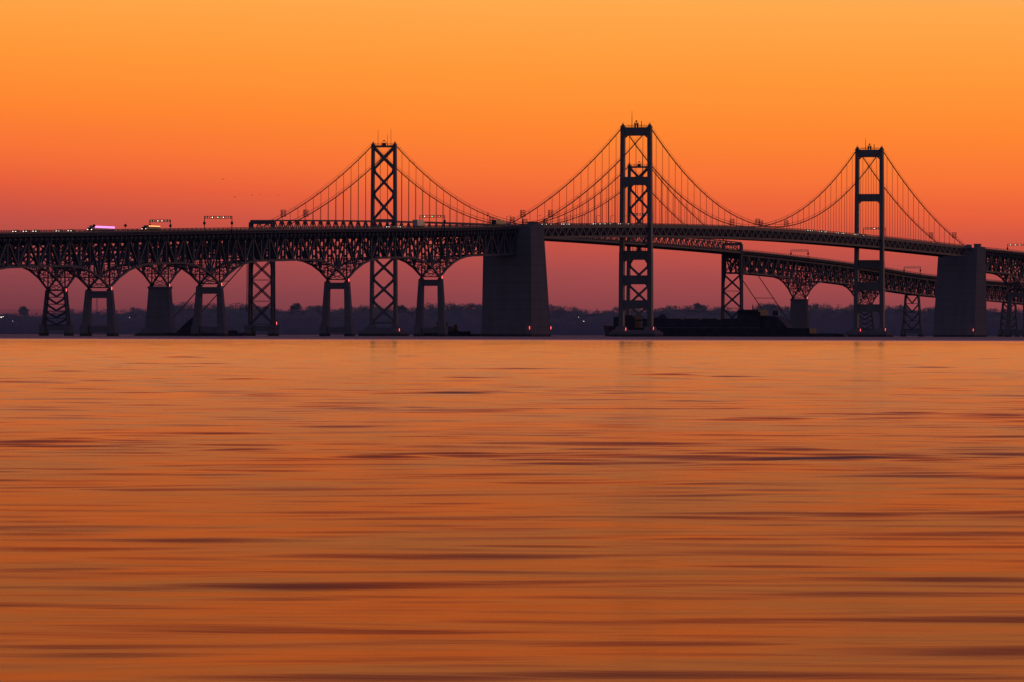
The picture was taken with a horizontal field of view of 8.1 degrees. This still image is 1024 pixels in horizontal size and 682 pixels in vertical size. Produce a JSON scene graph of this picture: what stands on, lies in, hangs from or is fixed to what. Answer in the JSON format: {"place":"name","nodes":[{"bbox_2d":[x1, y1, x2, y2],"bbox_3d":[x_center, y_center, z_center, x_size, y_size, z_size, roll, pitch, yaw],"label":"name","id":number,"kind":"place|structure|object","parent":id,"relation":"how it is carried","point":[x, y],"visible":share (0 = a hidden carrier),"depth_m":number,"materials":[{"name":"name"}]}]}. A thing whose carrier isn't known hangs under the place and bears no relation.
{"place":"outdoors","nodes":[
{"label":"outdoors","id":0,"kind":"place"},
{"bbox_2d":[0,312,1022,335],"bbox_3d":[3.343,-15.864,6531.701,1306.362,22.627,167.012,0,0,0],"label":"shore woodland","id":1,"kind":"object","parent":0,"point":[929,323],"visible":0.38,"depth_m":6552.64,"materials":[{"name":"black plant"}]},
{"bbox_2d":[0,308,1022,326],"bbox_3d":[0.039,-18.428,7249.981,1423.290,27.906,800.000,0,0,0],"label":"hills","id":2,"kind":"structure","parent":0,"point":[458,315],"depth_m":7067.85,"materials":[{"name":"black"}]},
{"bbox_2d":[18,306,28,315],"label":"tree","id":3,"kind":"object","parent":2,"relation":"on","point":[23,310],"visible":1,"depth_m":7118.41,"materials":[{"name":"black plant"}]},
{"bbox_2d":[290,303,302,312],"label":"tree","id":4,"kind":"object","parent":2,"relation":"on","point":[297,306],"visible":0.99,"depth_m":7118.76,"materials":[{"name":"black plant"}]},
{"bbox_2d":[398,305,407,311],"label":"tree","id":5,"kind":"object","parent":2,"relation":"on","point":[401,308],"visible":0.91,"depth_m":7117.68,"materials":[{"name":"black plant"}]},
{"bbox_2d":[0,301,1022,326],"bbox_3d":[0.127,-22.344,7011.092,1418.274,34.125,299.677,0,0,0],"label":"woodland","id":6,"kind":"object","parent":2,"relation":"on","point":[581,313],"visible":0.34,"depth_m":7094.22,"materials":[{"name":"black plant"}]},
{"bbox_2d":[693,302,706,311],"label":"tree","id":7,"kind":"object","parent":2,"relation":"on","point":[697,305],"visible":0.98,"depth_m":7117.85,"materials":[{"name":"black plant"}]},
{"bbox_2d":[755,302,778,309],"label":"tree","id":8,"kind":"object","parent":2,"relation":"on","point":[765,305],"visible":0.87,"depth_m":7117.77,"materials":[{"name":"black plant"}]},
{"bbox_2d":[0,334,1023,681],"bbox_3d":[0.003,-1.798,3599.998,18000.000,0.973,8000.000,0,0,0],"label":"water","id":9,"kind":"structure","parent":0,"point":[376,508],"depth_m":61.24,"materials":[{"name":"orange liquid"}]},
{"bbox_2d":[165,317,245,335],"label":"crane barge","id":10,"kind":"object","parent":9,"relation":"on","point":[184,329],"visible":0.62,"depth_m":3396.06},
{"bbox_2d":[424,322,470,335],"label":"tugboat","id":11,"kind":"object","parent":9,"relation":"on","point":[451,332],"visible":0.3,"depth_m":3717.17,"materials":[{"name":"paint"}]},
{"bbox_2d":[0,120,1023,336],"bbox_3d":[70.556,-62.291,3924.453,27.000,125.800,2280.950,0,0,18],"label":"suspension bridge","id":12,"kind":"structure","parent":9,"relation":"in","point":[515,301],"depth_m":3696.56,"materials":[{"name":"metal"}]},
{"bbox_2d":[87,225,114,231],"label":"lorry","id":13,"kind":"object","parent":12,"relation":"on","point":[92,228],"visible":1,"depth_m":3136.40,"materials":[{"name":"white paint"}]},
{"bbox_2d":[141,225,159,230],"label":"lorry","id":14,"kind":"object","parent":12,"relation":"on","point":[149,227],"visible":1,"depth_m":3210.62,"materials":[{"name":"paint"}]},
{"bbox_2d":[203,216,232,232],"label":"lane signal gantry","id":15,"kind":"object","parent":12,"relation":"on","point":[212,217],"visible":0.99,"depth_m":3290.04,"materials":[{"name":"metal"}]},
{"bbox_2d":[413,220,424,227],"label":"lorry","id":16,"kind":"object","parent":12,"relation":"on","point":[419,223],"visible":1,"depth_m":3566.62,"materials":[{"name":"white paint"}]},
{"bbox_2d":[420,215,445,229],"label":"lane signal gantry","id":17,"kind":"object","parent":12,"relation":"on","point":[444,221],"visible":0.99,"depth_m":3581.48,"materials":[{"name":"metal"}]},
{"bbox_2d":[492,220,505,225],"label":"lorry","id":18,"kind":"object","parent":12,"relation":"on","point":[498,222],"visible":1,"depth_m":3689.49,"materials":[{"name":"paint"}]},
{"bbox_2d":[630,213,646,222],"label":"lane signal gantry","id":19,"kind":"object","parent":12,"relation":"on","point":[636,214],"visible":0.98,"depth_m":3925.09,"materials":[{"name":"metal"}]},
{"bbox_2d":[863,227,885,236],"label":"lane signal gantry","id":20,"kind":"object","parent":12,"relation":"on","point":[874,228],"visible":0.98,"depth_m":4390.47,"materials":[{"name":"metal"}]},
{"bbox_2d":[1007,244,1023,248],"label":"lane signal gantry","id":21,"kind":"object","parent":12,"relation":"on","point":[1014,245],"visible":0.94,"depth_m":4736.76,"materials":[{"name":"metal"}]},
{"bbox_2d":[0,135,1023,336],"bbox_3d":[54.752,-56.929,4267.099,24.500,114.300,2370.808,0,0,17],"label":"suspension bridge","id":22,"kind":"structure","parent":9,"relation":"in","point":[160,315],"depth_m":4185.19,"materials":[{"name":"metal"}]},
{"bbox_2d":[149,220,171,227],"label":"lane signal gantry","id":23,"kind":"object","parent":22,"relation":"on","point":[170,225],"visible":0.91,"depth_m":3537.09,"materials":[{"name":"metal"}]},
{"bbox_2d":[603,305,847,336],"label":"cargo ship","id":24,"kind":"object","parent":9,"relation":"on","point":[754,323],"visible":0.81,"depth_m":4145.27,"materials":[{"name":"metal"}]},
{"bbox_2d":[0,0,1023,316],"label":"sky","id":25,"kind":"structure","parent":0,"point":[117,113],"materials":[{"name":"orange"}]}
]}

